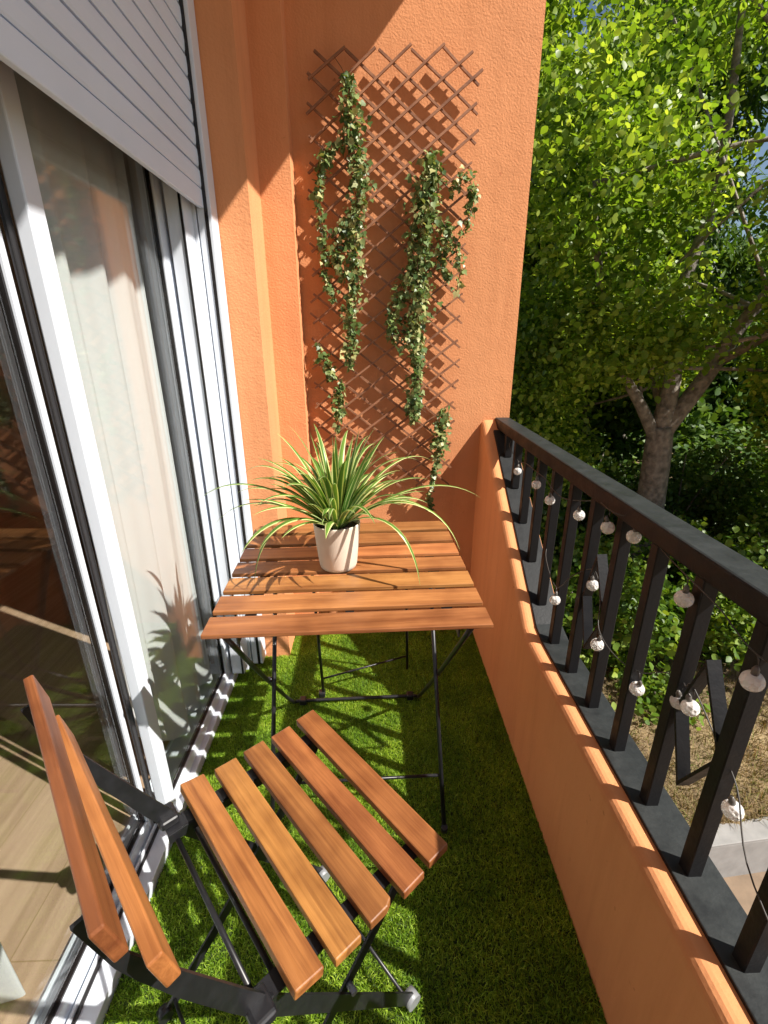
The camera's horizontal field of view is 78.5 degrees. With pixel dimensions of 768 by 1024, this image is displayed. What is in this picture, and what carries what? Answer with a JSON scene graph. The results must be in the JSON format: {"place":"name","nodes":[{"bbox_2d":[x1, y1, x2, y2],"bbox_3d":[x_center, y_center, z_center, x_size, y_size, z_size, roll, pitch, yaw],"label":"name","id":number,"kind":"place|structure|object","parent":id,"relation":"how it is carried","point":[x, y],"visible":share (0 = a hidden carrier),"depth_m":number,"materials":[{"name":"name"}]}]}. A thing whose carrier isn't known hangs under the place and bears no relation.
{"place":"outdoors","nodes":[
{"label":"outdoors","id":0,"kind":"place"},
{"bbox_2d":[0,510,214,1023],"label":"room floor","id":1,"kind":"structure","parent":0,"point":[45,639],"depth_m":1.54,"materials":[{"name":"brown wood"}]},
{"bbox_2d":[0,151,212,652],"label":"room wall","id":2,"kind":"structure","parent":1,"relation":"on","point":[24,485],"depth_m":3.20,"materials":[{"name":"paint"}]},
{"bbox_2d":[0,942,25,1003],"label":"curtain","id":3,"kind":"object","parent":2,"relation":"hanging from","point":[11,988],"visible":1,"depth_m":0.89,"materials":[{"name":"white fabric"}]},
{"bbox_2d":[103,629,606,1023],"bbox_3d":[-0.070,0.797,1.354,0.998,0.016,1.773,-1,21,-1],"label":"artificial turf","id":4,"kind":"structure","parent":0,"point":[404,721],"depth_m":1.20,"materials":[{"name":"green plastic"}]},
{"bbox_2d":[20,675,446,1023],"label":"folding chair","id":5,"kind":"object","parent":4,"relation":"on","point":[76,776],"visible":1,"depth_m":0.70,"materials":[{"name":"brown wood"}]},
{"bbox_2d":[201,521,492,833],"bbox_3d":[-0.085,0.422,1.349,0.550,0.706,0.735,-1,21,-3],"label":"folding table","id":6,"kind":"object","parent":4,"relation":"on","point":[426,543],"visible":0.92,"depth_m":1.05,"materials":[{"name":"brown wood"}]},
{"bbox_2d":[313,518,359,572],"bbox_3d":[-0.109,0.074,1.108,0.109,0.114,0.109,-1,21,-1],"label":"flower pot","id":7,"kind":"object","parent":6,"relation":"on","point":[337,549],"visible":0.74,"depth_m":1.07,"materials":[{"name":"beige ceramic"}]},
{"bbox_2d":[194,425,473,582],"bbox_3d":[-0.099,-0.050,1.094,0.524,0.330,0.504,-18,27,-39],"label":"spider plant","id":8,"kind":"object","parent":7,"relation":"in","point":[335,498],"visible":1,"depth_m":1.04,"materials":[{"name":"green plant"}]},
{"bbox_2d":[468,420,753,1023],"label":"parapet wall","id":9,"kind":"structure","parent":4,"relation":"on","point":[650,957],"depth_m":0.98,"materials":[{"name":"orange paint"}]},
{"bbox_2d":[493,417,767,1023],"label":"balcony railing","id":10,"kind":"object","parent":9,"relation":"on","point":[736,935],"visible":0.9,"depth_m":0.83,"materials":[{"name":"black metal"}]},
{"bbox_2d":[509,441,767,920],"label":"string lights","id":11,"kind":"object","parent":10,"relation":"attached to","point":[754,681],"visible":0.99,"depth_m":0.74,"materials":[{"name":"glass"}]},
{"bbox_2d":[555,0,767,346],"label":"sky","id":12,"kind":"structure","parent":0,"point":[764,147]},
{"bbox_2d":[559,423,767,837],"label":"terrain","id":13,"kind":"structure","parent":0,"point":[698,723],"depth_m":4.86,"materials":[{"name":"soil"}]},
{"bbox_2d":[522,460,583,571],"bbox_3d":[1.930,0.179,7.138,2.209,2.200,1.880,13,24,31],"label":"shrub","id":14,"kind":"object","parent":13,"relation":"on","point":[543,521],"visible":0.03,"depth_m":6.78,"materials":[{"name":"green plant"}]},
{"bbox_2d":[530,443,639,568],"bbox_3d":[3.040,-0.094,7.610,2.625,2.294,2.606,-1,21,-1],"label":"shrub","id":15,"kind":"object","parent":13,"relation":"on","point":[621,470],"visible":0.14,"depth_m":7.21,"materials":[{"name":"green plant"}]},
{"bbox_2d":[510,0,716,429],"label":"evergreen tree","id":16,"kind":"object","parent":13,"relation":"on","point":[558,26],"visible":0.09,"depth_m":6.13,"materials":[{"name":"green plant"}]},
{"bbox_2d":[530,142,720,521],"bbox_3d":[3.849,-3.503,9.193,4.624,7.375,4.912,6,21,16],"label":"evergreen tree","id":17,"kind":"object","parent":13,"relation":"on","point":[627,448],"visible":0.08,"depth_m":9.06,"materials":[{"name":"green plant"}]},
{"bbox_2d":[550,526,704,687],"bbox_3d":[2.597,1.100,5.776,2.164,1.804,2.119,-1,21,-1],"label":"shrub","id":18,"kind":"object","parent":13,"relation":"on","point":[625,619],"visible":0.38,"depth_m":5.32,"materials":[{"name":"green plant"}]},
{"bbox_2d":[509,0,767,570],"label":"broadleaf tree","id":19,"kind":"object","parent":13,"relation":"on","point":[630,332],"visible":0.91,"depth_m":4.76,"materials":[{"name":"green plant"}]},
{"bbox_2d":[546,412,767,519],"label":"undergrowth","id":20,"kind":"object","parent":13,"relation":"on","point":[729,432],"visible":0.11,"depth_m":13.09,"materials":[{"name":"green plant"}]},
{"bbox_2d":[608,659,710,739],"bbox_3d":[3.071,1.986,5.247,1.269,0.573,1.000,-1,21,-1],"label":"shrub","id":21,"kind":"object","parent":13,"relation":"on","point":[652,696],"visible":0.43,"depth_m":5.13,"materials":[{"name":"green plant"}]},
{"bbox_2d":[558,496,767,670],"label":"ground cover","id":22,"kind":"object","parent":13,"relation":"on","point":[706,656],"visible":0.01,"depth_m":6.04,"materials":[{"name":"green plant"}]},
{"bbox_2d":[582,0,767,465],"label":"evergreen tree","id":23,"kind":"object","parent":13,"relation":"on","point":[735,265],"visible":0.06,"depth_m":8.27,"materials":[{"name":"green plant"}]},
{"bbox_2d":[598,509,767,677],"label":"shrub","id":24,"kind":"object","parent":13,"relation":"on","point":[731,644],"visible":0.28,"depth_m":5.42,"materials":[{"name":"green plant"}]},
{"bbox_2d":[619,428,767,553],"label":"shrub","id":25,"kind":"object","parent":13,"relation":"on","point":[723,492],"visible":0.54,"depth_m":7.45,"materials":[{"name":"green plant"}]},
{"bbox_2d":[717,208,767,514],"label":"garden tree","id":26,"kind":"object","parent":13,"relation":"on","point":[764,459],"visible":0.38,"depth_m":8.02,"materials":[{"name":"green plant"}]},
{"bbox_2d":[717,504,767,562],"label":"shrub","id":27,"kind":"object","parent":13,"relation":"on","point":[755,517],"visible":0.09,"depth_m":6.40,"materials":[{"name":"green plant"}]},
{"bbox_2d":[724,871,765,914],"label":"pavement","id":28,"kind":"structure","parent":0,"point":[741,887],"depth_m":4.09,"materials":[{"name":"beige concrete"}]},
{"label":"ground","id":29,"kind":"structure","parent":0,"visible":0},
{"bbox_2d":[194,0,545,657],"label":"trellis wall","id":30,"kind":"structure","parent":29,"relation":"on","point":[259,59],"depth_m":1.56,"materials":[{"name":"orange paint"}]},
{"bbox_2d":[306,42,483,486],"bbox_3d":[0.014,-0.758,1.669,0.590,1.409,0.022,-1,21,-1],"label":"garden trellis","id":31,"kind":"object","parent":30,"relation":"attached to","point":[398,100],"visible":0.68,"depth_m":1.57,"materials":[{"name":"brown wood"}]},
{"bbox_2d":[313,342,337,382],"bbox_3d":[-0.214,-0.540,1.706,0.089,0.144,0.055,-1,21,-1],"label":"ivy garland","id":32,"kind":"object","parent":31,"relation":"attached to","point":[331,376],"visible":1,"depth_m":1.71,"materials":[{"name":"green plant"}]},
{"bbox_2d":[328,378,348,433],"bbox_3d":[-0.171,-0.393,1.765,0.078,0.216,0.056,-1,21,-1],"label":"ivy garland","id":33,"kind":"object","parent":31,"relation":"attached to","point":[339,413],"visible":1,"depth_m":1.76,"materials":[{"name":"green plant"}]},
{"bbox_2d":[309,57,376,372],"bbox_3d":[-0.133,-0.934,1.555,0.225,0.916,0.094,-1,21,-1],"label":"ivy garland","id":34,"kind":"object","parent":31,"relation":"attached to","point":[351,227],"visible":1,"depth_m":1.55,"materials":[{"name":"green plant"}]},
{"bbox_2d":[384,147,480,426],"bbox_3d":[0.160,-0.733,1.623,0.325,0.882,0.129,-1,21,-1],"label":"ivy garland","id":35,"kind":"object","parent":31,"relation":"attached to","point":[413,275],"visible":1,"depth_m":1.59,"materials":[{"name":"green plant"}]},
{"bbox_2d":[425,405,452,513],"bbox_3d":[0.215,-0.198,1.851,0.102,0.434,0.075,-1,21,-1],"label":"ivy garland","id":36,"kind":"object","parent":31,"relation":"attached to","point":[440,440],"visible":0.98,"depth_m":1.83,"materials":[{"name":"green plant"}]},
{"bbox_2d":[630,222,767,442],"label":"distant wood","id":37,"kind":"object","parent":29,"relation":"on","point":[708,406],"visible":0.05,"depth_m":14.23,"materials":[{"name":"green plant"}]},
{"bbox_2d":[709,817,767,877],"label":"retaining wall","id":38,"kind":"structure","parent":29,"relation":"on","point":[726,855],"depth_m":4.08,"materials":[{"name":"concrete"}]},
{"bbox_3d":[-0.527,-0.035,-0.135,0.180,9.400,3.400,-1,21,-1],"label":"facade wall","id":39,"kind":"object","parent":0,"visible":0},
{"bbox_2d":[0,60,252,1023],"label":"sliding door","id":40,"kind":"structure","parent":39,"relation":"attached to","point":[82,985],"depth_m":1.06,"materials":[{"name":"white metal"}]},
{"bbox_2d":[0,229,151,1023],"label":"door leaf","id":41,"kind":"structure","parent":40,"relation":"in","point":[60,1008],"depth_m":0.90,"materials":[{"name":"white metal"}]},
{"bbox_2d":[13,70,212,740],"bbox_3d":[-0.640,-0.267,1.145,0.052,2.045,0.456,-1,21,-1],"label":"curtain","id":42,"kind":"object","parent":40,"relation":"hanging from","point":[79,165],"visible":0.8,"depth_m":1.15,"materials":[{"name":"white fabric"}]},
{"bbox_2d":[0,60,231,805],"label":"door leaf","id":43,"kind":"structure","parent":40,"relation":"in","point":[16,159],"depth_m":0.99,"materials":[{"name":"white metal"}]},
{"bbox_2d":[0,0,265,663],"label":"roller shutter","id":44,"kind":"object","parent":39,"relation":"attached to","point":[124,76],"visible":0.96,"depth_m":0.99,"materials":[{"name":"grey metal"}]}
]}

